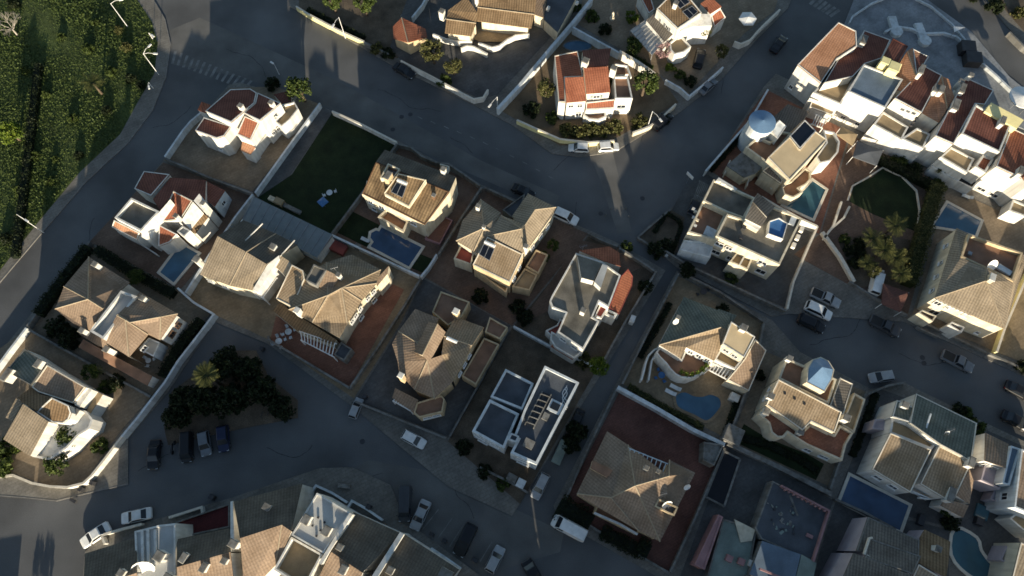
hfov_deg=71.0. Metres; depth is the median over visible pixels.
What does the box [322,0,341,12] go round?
leafy tree
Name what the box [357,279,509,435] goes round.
courtyard
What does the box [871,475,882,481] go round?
window
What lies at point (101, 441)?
bush
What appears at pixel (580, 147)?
parked car
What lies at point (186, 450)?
parked van
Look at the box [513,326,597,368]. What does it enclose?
garden wall
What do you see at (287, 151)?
garden wall
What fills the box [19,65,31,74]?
bush
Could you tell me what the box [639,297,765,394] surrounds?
house
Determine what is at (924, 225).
hedge
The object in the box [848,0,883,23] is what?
garden wall
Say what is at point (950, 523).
dark bush
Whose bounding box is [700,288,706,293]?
garden table
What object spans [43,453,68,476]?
leafy tree
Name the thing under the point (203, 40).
road patch
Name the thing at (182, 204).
house
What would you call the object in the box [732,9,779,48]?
garden wall
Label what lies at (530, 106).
dark bush
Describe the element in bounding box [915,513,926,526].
storage box
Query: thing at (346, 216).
garden wall
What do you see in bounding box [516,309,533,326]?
dark bush
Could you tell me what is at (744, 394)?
garden wall
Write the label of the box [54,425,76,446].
leafy tree
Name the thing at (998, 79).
garden wall
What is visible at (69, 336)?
dark bush
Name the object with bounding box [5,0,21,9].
dark bush
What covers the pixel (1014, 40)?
garden wall
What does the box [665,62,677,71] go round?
lime bush
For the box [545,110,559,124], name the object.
bush
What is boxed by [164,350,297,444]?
traffic island
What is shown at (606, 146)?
parked car
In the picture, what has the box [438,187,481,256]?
garden wall
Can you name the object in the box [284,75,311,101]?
leafy tree
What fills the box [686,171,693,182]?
street sign
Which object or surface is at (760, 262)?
window
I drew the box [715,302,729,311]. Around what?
dark bush
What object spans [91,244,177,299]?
hedge
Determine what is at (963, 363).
parked pickup
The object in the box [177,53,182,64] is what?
road marking
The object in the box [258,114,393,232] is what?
lawn
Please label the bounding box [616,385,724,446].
garden wall
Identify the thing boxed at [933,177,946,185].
bush
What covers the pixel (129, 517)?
parked car
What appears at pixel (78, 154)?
dark bush
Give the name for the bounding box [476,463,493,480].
dark bush
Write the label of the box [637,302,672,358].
hedge
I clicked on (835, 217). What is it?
garden wall
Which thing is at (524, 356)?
garden soil
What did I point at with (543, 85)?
olive tree
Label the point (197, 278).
garden wall
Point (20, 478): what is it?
garden wall
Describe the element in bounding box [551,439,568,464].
car
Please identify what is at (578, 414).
parked car
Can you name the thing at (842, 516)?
courtyard
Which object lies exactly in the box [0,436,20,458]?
bush
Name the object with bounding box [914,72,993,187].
terraced house
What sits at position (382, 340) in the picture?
garden wall
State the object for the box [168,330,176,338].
window
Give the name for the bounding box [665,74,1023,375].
pavement
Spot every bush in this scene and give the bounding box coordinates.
[0,231,12,244]
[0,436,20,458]
[0,447,13,477]
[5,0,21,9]
[12,185,19,196]
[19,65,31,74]
[30,150,40,159]
[40,90,51,98]
[43,176,54,185]
[43,314,70,338]
[50,156,58,162]
[56,32,66,40]
[56,326,80,349]
[66,113,78,123]
[72,150,83,160]
[81,43,94,54]
[89,436,108,454]
[90,18,98,25]
[96,379,111,394]
[100,105,111,115]
[105,66,117,76]
[106,372,125,391]
[113,25,122,35]
[119,41,132,53]
[125,73,136,82]
[135,80,145,89]
[264,76,280,91]
[370,41,384,55]
[380,47,395,58]
[436,73,451,87]
[455,438,473,456]
[471,287,488,304]
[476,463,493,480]
[495,477,510,492]
[508,299,525,314]
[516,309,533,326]
[522,101,540,118]
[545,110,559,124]
[559,122,573,137]
[562,433,580,454]
[565,419,588,442]
[568,125,585,138]
[573,4,581,12]
[575,351,590,370]
[583,122,598,139]
[585,9,599,23]
[598,22,611,34]
[598,124,611,138]
[605,118,623,135]
[620,240,632,251]
[625,11,638,23]
[627,36,636,47]
[630,111,648,129]
[637,279,653,295]
[647,240,667,260]
[661,237,676,252]
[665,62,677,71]
[674,69,685,79]
[684,75,697,88]
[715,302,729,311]
[724,272,737,284]
[755,369,765,380]
[838,233,850,243]
[842,244,856,256]
[847,256,859,269]
[853,236,865,247]
[854,247,867,258]
[890,154,908,166]
[906,162,923,173]
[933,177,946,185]
[939,514,961,531]
[952,401,967,414]
[962,406,974,418]
[970,417,986,434]
[984,0,1006,14]
[1009,6,1023,18]
[1013,359,1023,374]
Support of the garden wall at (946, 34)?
on the plaza
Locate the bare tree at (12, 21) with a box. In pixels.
[0,12,19,34]
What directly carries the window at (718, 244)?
in the house at (740, 233)
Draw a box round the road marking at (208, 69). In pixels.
[204,64,211,75]
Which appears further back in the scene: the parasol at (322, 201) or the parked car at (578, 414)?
the parasol at (322, 201)
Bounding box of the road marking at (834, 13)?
[829,9,839,16]
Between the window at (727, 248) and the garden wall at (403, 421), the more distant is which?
the window at (727, 248)
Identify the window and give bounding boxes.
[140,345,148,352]
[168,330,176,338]
[174,322,181,329]
[516,457,529,465]
[516,460,528,467]
[590,95,602,99]
[616,105,625,108]
[694,354,702,359]
[702,357,710,363]
[711,249,720,256]
[714,241,723,248]
[721,348,729,354]
[724,246,732,251]
[730,353,737,359]
[754,268,765,275]
[756,259,767,266]
[802,448,812,453]
[817,454,828,460]
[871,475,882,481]
[886,484,897,490]
[927,308,940,315]
[931,301,942,306]
[975,186,986,193]
[979,463,990,466]
[987,192,997,198]
[999,492,1007,500]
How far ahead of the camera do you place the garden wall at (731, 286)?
118.26 m
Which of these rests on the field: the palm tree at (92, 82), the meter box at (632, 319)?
the palm tree at (92, 82)
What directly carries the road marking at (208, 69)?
on the road patch at (203, 40)
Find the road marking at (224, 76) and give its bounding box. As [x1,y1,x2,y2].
[221,71,228,81]
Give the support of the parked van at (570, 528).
on the road
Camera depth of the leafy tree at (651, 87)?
127.28 m
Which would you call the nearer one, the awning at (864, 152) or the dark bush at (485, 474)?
the dark bush at (485, 474)
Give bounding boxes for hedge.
[9,63,43,258]
[31,244,93,317]
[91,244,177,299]
[156,316,205,378]
[306,6,366,39]
[552,494,594,529]
[598,523,639,558]
[625,51,653,69]
[627,382,704,430]
[634,536,651,560]
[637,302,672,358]
[652,214,666,233]
[666,211,683,253]
[709,135,739,172]
[720,401,739,435]
[741,433,820,475]
[848,392,879,457]
[877,154,936,191]
[900,180,947,287]
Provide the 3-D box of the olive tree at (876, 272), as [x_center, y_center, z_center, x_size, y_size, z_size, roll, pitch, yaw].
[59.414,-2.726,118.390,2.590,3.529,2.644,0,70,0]
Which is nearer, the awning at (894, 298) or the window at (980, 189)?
the awning at (894, 298)
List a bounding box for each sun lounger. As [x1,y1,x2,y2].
[361,236,370,242]
[665,388,676,395]
[669,383,681,390]
[962,193,973,198]
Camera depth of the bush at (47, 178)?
125.15 m
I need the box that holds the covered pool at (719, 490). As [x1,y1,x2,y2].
[705,451,740,506]
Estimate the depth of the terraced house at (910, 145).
123.64 m
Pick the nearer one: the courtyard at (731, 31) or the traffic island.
the traffic island
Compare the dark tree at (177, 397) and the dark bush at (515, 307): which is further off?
the dark bush at (515, 307)
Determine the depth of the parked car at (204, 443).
109.27 m
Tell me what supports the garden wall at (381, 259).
on the pavement at (444, 461)
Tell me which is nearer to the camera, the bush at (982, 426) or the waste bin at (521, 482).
the waste bin at (521, 482)
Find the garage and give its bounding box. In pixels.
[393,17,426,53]
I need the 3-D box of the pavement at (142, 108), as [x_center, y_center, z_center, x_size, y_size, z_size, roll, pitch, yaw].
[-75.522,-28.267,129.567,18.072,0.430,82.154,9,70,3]
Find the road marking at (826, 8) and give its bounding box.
[821,4,831,11]
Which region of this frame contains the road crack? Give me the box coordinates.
[810,320,859,344]
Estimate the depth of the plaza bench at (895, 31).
136.28 m
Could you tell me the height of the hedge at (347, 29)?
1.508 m
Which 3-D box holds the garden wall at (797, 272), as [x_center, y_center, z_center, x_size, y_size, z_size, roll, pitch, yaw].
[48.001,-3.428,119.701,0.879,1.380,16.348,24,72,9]
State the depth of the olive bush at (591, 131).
128.03 m
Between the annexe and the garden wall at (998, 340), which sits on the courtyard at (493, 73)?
the annexe
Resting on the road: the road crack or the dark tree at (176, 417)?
the road crack
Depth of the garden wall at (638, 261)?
118.64 m
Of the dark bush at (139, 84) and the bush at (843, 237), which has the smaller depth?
the bush at (843, 237)
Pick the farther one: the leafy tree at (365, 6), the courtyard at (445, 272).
the leafy tree at (365, 6)
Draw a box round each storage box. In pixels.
[268,195,274,202]
[273,197,285,206]
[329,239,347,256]
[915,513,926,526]
[972,516,984,526]
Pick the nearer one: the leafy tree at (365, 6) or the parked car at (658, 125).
the parked car at (658, 125)
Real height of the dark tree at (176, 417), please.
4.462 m
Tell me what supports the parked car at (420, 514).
on the parking lot at (519, 537)
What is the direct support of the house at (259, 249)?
on the road
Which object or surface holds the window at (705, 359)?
in the house at (696, 336)
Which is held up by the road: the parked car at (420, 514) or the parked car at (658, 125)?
the parked car at (658, 125)
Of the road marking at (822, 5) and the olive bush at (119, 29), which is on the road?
the road marking at (822, 5)
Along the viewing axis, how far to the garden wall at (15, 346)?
114.64 m
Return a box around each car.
[80,521,111,548]
[121,507,152,524]
[145,439,162,469]
[197,430,212,456]
[215,424,230,452]
[348,397,363,419]
[392,62,415,79]
[401,429,426,448]
[409,499,431,530]
[453,522,477,557]
[484,545,504,573]
[510,183,535,196]
[521,558,542,575]
[530,472,549,499]
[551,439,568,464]
[553,206,578,225]
[568,142,588,153]
[569,407,584,424]
[597,141,618,152]
[652,113,672,131]
[686,195,702,215]
[692,48,706,69]
[698,78,717,95]
[769,35,787,54]
[796,313,825,333]
[803,300,832,320]
[867,370,894,383]
[1000,409,1023,431]
[1003,380,1023,400]
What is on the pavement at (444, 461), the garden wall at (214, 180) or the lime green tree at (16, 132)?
the garden wall at (214, 180)
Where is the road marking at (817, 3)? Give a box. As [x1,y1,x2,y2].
[813,0,822,6]
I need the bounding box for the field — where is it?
[0,0,156,269]
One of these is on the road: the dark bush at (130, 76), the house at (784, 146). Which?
the house at (784, 146)
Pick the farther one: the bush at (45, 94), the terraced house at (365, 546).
the bush at (45, 94)
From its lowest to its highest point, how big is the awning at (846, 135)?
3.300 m
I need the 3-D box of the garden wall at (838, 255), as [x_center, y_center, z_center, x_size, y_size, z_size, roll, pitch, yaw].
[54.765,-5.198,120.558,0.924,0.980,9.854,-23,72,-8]
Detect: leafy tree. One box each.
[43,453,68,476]
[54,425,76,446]
[79,363,98,379]
[125,269,145,284]
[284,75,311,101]
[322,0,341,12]
[352,0,376,15]
[546,239,559,251]
[626,39,642,54]
[632,67,660,96]
[939,510,949,516]
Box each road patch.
[168,18,559,205]
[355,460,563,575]
[591,153,631,233]
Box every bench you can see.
[283,203,301,214]
[338,483,350,488]
[887,16,902,37]
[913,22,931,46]
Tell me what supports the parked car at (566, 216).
on the road
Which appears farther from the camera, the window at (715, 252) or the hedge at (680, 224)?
the hedge at (680, 224)
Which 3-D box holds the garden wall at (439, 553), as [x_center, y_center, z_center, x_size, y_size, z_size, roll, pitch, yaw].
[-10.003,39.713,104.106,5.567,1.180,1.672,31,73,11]
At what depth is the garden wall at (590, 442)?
109.65 m
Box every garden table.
[275,338,281,343]
[285,328,291,334]
[658,372,664,377]
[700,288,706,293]
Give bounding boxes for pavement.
[0,0,169,279]
[0,83,665,515]
[83,467,479,575]
[289,0,790,156]
[554,271,1023,575]
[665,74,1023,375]
[990,1,1023,43]
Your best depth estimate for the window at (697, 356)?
110.91 m
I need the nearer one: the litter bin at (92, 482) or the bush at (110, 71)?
the litter bin at (92, 482)
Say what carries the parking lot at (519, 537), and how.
on the road
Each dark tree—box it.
[160,404,193,429]
[168,384,193,408]
[182,383,217,416]
[208,345,240,383]
[210,382,249,419]
[231,356,262,383]
[242,375,279,406]
[267,392,296,422]
[679,261,695,278]
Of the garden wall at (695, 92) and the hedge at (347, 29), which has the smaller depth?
the garden wall at (695, 92)
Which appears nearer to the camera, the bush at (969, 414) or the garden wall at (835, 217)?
the bush at (969, 414)
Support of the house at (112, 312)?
on the road
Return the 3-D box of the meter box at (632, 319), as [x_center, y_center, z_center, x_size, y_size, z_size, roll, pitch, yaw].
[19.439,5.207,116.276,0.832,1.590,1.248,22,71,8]
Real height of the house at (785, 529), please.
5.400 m
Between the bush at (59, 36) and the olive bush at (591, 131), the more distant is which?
the bush at (59, 36)
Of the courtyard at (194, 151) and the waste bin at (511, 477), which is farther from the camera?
the courtyard at (194, 151)
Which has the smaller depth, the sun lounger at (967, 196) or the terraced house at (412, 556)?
the terraced house at (412, 556)
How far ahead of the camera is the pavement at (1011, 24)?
137.30 m
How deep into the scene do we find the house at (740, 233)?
116.58 m
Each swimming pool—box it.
[157,245,201,285]
[367,224,424,269]
[563,40,592,51]
[673,389,723,422]
[780,178,828,221]
[838,472,912,531]
[933,200,983,236]
[949,527,990,575]
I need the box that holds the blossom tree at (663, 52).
[655,42,670,58]
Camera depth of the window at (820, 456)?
108.06 m
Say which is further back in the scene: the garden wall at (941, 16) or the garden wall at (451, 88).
the garden wall at (941, 16)
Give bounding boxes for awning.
[836,126,857,153]
[846,141,883,172]
[876,283,908,315]
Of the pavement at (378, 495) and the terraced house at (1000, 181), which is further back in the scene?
the terraced house at (1000, 181)
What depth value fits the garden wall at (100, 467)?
108.05 m
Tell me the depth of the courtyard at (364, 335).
115.78 m
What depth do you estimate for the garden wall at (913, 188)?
125.23 m
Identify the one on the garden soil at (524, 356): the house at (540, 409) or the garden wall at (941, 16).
the house at (540, 409)
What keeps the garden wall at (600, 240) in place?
on the pavement at (444, 461)
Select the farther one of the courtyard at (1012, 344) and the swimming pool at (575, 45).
the swimming pool at (575, 45)
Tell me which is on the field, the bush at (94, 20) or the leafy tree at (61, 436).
the bush at (94, 20)
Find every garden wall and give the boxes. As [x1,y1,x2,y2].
[0,328,29,371]
[0,474,31,483]
[26,241,93,328]
[28,329,151,397]
[32,436,126,488]
[100,523,144,544]
[121,313,217,438]
[164,112,203,158]
[164,158,255,196]
[168,506,204,518]
[177,287,212,313]
[185,194,254,295]
[255,103,321,196]
[267,336,350,389]
[295,6,363,44]
[313,484,348,502]
[330,144,397,234]
[332,110,397,144]
[332,234,419,278]
[347,499,383,520]
[349,278,421,389]
[355,401,446,439]
[364,42,388,54]
[398,143,480,187]
[400,60,488,103]
[412,0,427,22]
[420,254,437,279]
[430,548,460,575]
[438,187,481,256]
[449,329,508,437]
[480,466,527,493]
[484,186,514,202]
[496,0,592,114]
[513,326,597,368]
[516,119,614,145]
[565,389,616,499]
[572,26,618,59]
[587,232,617,248]
[589,524,668,573]
[604,247,656,358]
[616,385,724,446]
[618,50,654,72]
[621,273,678,384]
[632,103,676,136]
[637,209,670,237]
[637,237,664,255]
[660,247,785,312]
[664,79,688,99]
[668,448,725,572]
[679,271,763,323]
[687,66,723,100]
[703,89,768,175]
[725,443,832,496]
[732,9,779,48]
[732,323,764,424]
[762,196,817,231]
[784,227,817,309]
[819,231,855,282]
[822,201,842,239]
[826,206,849,232]
[827,390,867,489]
[832,498,896,528]
[847,167,920,222]
[847,281,907,316]
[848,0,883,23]
[863,381,905,396]
[883,25,961,41]
[915,0,965,39]
[926,324,1023,369]
[980,63,1011,92]
[991,274,1023,353]
[1005,31,1023,53]
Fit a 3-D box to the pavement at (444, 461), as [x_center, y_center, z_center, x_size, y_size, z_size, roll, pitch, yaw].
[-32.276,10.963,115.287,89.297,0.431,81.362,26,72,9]
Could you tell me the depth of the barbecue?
111.61 m
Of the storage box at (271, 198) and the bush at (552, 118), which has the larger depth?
the bush at (552, 118)
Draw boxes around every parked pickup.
[809,287,840,308]
[868,314,901,337]
[940,349,973,372]
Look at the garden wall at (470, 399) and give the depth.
112.06 m
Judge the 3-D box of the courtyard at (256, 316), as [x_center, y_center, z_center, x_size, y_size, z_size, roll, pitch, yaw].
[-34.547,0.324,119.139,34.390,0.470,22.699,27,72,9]
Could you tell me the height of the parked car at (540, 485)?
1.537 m
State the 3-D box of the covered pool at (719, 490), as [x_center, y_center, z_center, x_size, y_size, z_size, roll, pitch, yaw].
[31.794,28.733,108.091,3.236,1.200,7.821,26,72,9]
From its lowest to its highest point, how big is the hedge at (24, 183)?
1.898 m
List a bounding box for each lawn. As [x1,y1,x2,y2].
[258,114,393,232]
[338,212,431,272]
[740,424,823,479]
[850,169,917,230]
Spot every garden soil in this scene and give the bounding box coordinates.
[299,0,406,57]
[448,328,593,503]
[503,31,677,145]
[514,237,656,358]
[839,234,911,287]
[1003,0,1023,30]
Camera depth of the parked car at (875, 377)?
112.83 m
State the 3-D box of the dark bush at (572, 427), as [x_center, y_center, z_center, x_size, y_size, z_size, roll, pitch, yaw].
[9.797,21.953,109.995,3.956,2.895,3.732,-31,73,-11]
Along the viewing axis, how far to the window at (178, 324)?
113.37 m
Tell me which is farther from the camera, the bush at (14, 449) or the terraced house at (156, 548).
the bush at (14, 449)
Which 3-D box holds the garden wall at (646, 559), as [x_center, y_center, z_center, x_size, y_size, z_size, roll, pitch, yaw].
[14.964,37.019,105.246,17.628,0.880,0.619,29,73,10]
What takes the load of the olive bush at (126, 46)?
on the field
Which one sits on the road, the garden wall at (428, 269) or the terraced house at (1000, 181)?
the terraced house at (1000, 181)
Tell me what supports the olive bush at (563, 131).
on the garden soil at (662, 98)
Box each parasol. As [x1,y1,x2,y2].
[317,197,327,206]
[739,12,756,26]
[1009,86,1023,107]
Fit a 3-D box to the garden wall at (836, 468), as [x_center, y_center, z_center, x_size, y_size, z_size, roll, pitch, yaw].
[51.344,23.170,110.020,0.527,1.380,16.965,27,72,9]
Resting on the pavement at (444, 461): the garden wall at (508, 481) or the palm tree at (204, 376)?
the garden wall at (508, 481)
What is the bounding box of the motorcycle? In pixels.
[169,441,175,454]
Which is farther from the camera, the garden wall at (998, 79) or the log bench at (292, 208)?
the garden wall at (998, 79)
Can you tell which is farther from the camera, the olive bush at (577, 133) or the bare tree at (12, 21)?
the bare tree at (12, 21)
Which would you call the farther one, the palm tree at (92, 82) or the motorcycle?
the palm tree at (92, 82)
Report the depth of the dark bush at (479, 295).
117.47 m
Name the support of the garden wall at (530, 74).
on the pavement at (731, 59)
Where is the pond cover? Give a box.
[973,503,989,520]
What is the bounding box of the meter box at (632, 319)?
[628,315,635,324]
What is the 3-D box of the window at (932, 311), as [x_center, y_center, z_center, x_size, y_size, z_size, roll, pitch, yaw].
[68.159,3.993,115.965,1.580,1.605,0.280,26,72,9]
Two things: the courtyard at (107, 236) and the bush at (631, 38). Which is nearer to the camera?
the courtyard at (107, 236)
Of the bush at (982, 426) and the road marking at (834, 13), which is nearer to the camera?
the bush at (982, 426)
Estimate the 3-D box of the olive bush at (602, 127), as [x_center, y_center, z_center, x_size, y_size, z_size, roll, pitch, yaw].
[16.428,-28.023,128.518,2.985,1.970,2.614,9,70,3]
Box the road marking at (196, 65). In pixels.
[193,60,199,71]
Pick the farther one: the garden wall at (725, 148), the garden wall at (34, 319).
the garden wall at (725, 148)
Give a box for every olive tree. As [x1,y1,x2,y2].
[419,38,443,64]
[443,57,461,74]
[537,77,555,97]
[714,43,729,58]
[865,262,881,278]
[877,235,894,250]
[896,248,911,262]
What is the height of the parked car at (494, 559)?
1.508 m
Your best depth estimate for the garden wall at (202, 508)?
105.97 m
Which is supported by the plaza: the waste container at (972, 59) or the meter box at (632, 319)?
the waste container at (972, 59)
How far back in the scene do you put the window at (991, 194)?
123.88 m
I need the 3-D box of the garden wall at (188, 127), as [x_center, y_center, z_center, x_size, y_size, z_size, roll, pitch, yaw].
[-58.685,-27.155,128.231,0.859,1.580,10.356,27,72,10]
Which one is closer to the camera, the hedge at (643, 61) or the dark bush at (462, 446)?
the dark bush at (462, 446)
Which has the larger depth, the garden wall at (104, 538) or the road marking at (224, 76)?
the road marking at (224, 76)
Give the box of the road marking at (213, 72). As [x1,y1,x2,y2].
[210,66,217,77]
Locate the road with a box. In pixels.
[0,0,1023,575]
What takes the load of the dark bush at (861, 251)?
on the garden soil at (862, 278)
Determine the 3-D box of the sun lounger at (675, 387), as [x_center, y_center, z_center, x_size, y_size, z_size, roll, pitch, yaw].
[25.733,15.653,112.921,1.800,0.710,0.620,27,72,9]
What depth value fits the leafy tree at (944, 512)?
105.05 m
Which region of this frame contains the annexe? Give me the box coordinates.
[544,0,578,39]
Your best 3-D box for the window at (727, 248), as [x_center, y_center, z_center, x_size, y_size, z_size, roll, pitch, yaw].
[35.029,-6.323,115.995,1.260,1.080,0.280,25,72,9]
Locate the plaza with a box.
[844,0,1023,128]
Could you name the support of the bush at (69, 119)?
on the field
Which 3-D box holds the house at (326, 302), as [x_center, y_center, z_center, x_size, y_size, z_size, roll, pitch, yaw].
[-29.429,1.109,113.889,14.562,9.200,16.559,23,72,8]
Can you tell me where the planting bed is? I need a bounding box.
[640,210,684,257]
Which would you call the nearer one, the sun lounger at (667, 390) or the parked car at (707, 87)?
the sun lounger at (667, 390)
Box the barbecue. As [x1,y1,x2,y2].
[727,392,740,401]
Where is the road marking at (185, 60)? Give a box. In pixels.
[182,55,188,67]
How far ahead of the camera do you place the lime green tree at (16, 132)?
125.37 m
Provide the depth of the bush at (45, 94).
131.39 m
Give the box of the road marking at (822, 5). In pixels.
[817,1,827,9]
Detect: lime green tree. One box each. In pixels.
[0,121,23,144]
[588,356,610,375]
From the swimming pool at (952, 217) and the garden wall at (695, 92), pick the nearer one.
the swimming pool at (952, 217)
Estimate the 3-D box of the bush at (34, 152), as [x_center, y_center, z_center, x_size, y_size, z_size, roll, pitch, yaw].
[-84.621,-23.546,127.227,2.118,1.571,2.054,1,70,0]
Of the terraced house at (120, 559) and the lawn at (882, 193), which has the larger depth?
the lawn at (882, 193)
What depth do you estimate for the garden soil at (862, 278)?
120.43 m
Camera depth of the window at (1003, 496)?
103.58 m
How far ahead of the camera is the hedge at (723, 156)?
126.75 m
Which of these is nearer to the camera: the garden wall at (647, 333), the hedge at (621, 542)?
the hedge at (621, 542)
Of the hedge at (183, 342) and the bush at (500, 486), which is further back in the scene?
the hedge at (183, 342)
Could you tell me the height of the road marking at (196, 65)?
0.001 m
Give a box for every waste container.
[956,40,976,55]
[961,51,983,67]
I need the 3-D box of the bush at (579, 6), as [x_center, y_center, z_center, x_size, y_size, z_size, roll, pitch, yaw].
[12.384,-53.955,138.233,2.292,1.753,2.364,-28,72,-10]
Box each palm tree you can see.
[77,73,104,94]
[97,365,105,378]
[192,361,223,387]
[857,254,879,270]
[862,227,883,247]
[869,236,896,261]
[883,211,908,237]
[886,248,909,265]
[887,263,912,282]
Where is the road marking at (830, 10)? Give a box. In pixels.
[825,7,835,14]
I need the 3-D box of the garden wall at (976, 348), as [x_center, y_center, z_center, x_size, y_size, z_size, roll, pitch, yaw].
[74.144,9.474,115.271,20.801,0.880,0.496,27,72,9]
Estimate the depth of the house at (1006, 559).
101.19 m
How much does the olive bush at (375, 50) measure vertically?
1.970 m
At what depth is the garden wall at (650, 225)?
122.58 m
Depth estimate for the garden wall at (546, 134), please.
127.95 m
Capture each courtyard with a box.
[0,332,149,487]
[29,247,209,394]
[90,163,249,288]
[164,86,317,190]
[188,217,420,397]
[271,284,403,385]
[335,148,478,274]
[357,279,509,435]
[390,0,575,97]
[425,189,587,324]
[520,240,639,323]
[567,393,725,572]
[578,0,777,93]
[623,276,763,434]
[672,175,808,306]
[681,448,832,575]
[710,91,845,232]
[736,352,862,485]
[794,137,932,312]
[814,502,948,575]
[837,390,982,524]
[912,188,1023,360]
[958,431,1023,555]
[997,269,1023,360]
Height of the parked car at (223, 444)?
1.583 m
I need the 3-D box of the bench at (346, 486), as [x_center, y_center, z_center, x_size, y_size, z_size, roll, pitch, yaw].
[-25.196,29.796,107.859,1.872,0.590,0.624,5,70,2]
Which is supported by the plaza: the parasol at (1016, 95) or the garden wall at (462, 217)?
the parasol at (1016, 95)
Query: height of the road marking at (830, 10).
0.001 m
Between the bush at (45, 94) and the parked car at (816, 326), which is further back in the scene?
the bush at (45, 94)
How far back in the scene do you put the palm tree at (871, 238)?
118.60 m
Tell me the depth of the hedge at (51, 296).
118.03 m
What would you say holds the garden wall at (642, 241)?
on the pavement at (856, 304)
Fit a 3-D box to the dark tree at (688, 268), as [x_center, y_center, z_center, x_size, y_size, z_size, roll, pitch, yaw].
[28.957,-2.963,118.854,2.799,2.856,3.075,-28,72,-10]
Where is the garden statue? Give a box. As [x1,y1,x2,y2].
[609,12,614,20]
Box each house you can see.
[0,349,112,460]
[55,256,187,387]
[84,538,141,575]
[112,171,231,256]
[131,523,193,575]
[176,501,242,575]
[192,197,334,304]
[195,89,304,162]
[226,483,314,575]
[272,255,393,363]
[274,493,361,575]
[319,512,411,575]
[362,150,457,245]
[380,535,461,575]
[392,291,507,420]
[432,0,546,57]
[454,193,555,297]
[472,366,578,468]
[545,245,632,363]
[553,48,632,125]
[576,431,723,541]
[628,0,725,63]
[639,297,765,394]
[677,178,804,279]
[690,481,830,575]
[722,104,839,205]
[751,354,864,463]
[784,22,856,123]
[819,30,889,90]
[819,517,949,575]
[831,38,907,132]
[856,394,976,517]
[860,48,941,154]
[888,76,964,163]
[907,228,1023,338]
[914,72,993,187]
[937,103,1023,193]
[969,433,1008,501]
[973,130,1023,223]
[985,446,1023,537]
[987,542,1023,575]
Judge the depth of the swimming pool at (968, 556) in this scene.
104.74 m
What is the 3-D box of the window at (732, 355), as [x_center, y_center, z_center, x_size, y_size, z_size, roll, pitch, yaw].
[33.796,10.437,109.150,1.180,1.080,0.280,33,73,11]
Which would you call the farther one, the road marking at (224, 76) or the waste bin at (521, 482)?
the road marking at (224, 76)
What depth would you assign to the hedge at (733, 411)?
111.23 m
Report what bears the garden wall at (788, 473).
on the pavement at (776, 341)
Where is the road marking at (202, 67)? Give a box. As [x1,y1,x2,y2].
[199,62,205,73]
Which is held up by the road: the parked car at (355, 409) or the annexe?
the parked car at (355, 409)
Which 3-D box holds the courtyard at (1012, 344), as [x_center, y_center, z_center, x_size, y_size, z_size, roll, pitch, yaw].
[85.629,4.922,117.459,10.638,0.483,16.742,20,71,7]
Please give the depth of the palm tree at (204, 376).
106.86 m
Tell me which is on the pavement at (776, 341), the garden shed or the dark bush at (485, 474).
the garden shed
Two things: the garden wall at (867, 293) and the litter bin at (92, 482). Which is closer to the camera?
the litter bin at (92, 482)
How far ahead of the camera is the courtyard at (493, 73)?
134.83 m
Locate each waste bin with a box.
[506,472,517,482]
[515,477,525,488]
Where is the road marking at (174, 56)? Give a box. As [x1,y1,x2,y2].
[171,51,176,62]
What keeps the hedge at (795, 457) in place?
on the lawn at (785, 461)
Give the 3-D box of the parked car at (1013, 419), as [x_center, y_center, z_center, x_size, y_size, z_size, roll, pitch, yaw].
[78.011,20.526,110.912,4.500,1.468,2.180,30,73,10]
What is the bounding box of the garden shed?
[719,423,744,446]
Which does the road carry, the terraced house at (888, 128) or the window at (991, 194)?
the terraced house at (888, 128)
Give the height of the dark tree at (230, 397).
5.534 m
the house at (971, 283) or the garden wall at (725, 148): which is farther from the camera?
the garden wall at (725, 148)
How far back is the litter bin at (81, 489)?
107.14 m
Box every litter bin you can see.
[77,486,85,491]
[88,480,96,485]
[208,494,216,500]
[365,503,372,509]
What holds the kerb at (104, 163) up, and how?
on the road
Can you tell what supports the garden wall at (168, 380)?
on the pavement at (444, 461)
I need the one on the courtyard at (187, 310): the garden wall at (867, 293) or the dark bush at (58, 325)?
the dark bush at (58, 325)
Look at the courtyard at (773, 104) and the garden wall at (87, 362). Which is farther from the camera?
the courtyard at (773, 104)
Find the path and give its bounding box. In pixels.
[252,107,331,195]
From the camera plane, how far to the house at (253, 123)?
124.19 m
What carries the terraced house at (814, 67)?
on the road
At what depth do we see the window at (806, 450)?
108.66 m
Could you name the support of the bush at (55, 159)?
on the field
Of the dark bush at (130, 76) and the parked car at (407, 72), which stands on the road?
the parked car at (407, 72)
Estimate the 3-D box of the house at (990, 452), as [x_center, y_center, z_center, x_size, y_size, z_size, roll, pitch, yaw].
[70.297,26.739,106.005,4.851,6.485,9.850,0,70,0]
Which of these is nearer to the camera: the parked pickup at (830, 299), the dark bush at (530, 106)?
the parked pickup at (830, 299)
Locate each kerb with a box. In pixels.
[0,0,170,282]
[0,484,127,500]
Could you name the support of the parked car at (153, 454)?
on the road
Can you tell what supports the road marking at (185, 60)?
on the road patch at (203, 40)
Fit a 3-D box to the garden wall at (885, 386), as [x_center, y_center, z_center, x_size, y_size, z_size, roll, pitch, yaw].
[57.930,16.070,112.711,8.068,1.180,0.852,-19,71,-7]
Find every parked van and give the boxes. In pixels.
[179,431,194,463]
[396,485,412,521]
[551,514,588,541]
[867,269,886,296]

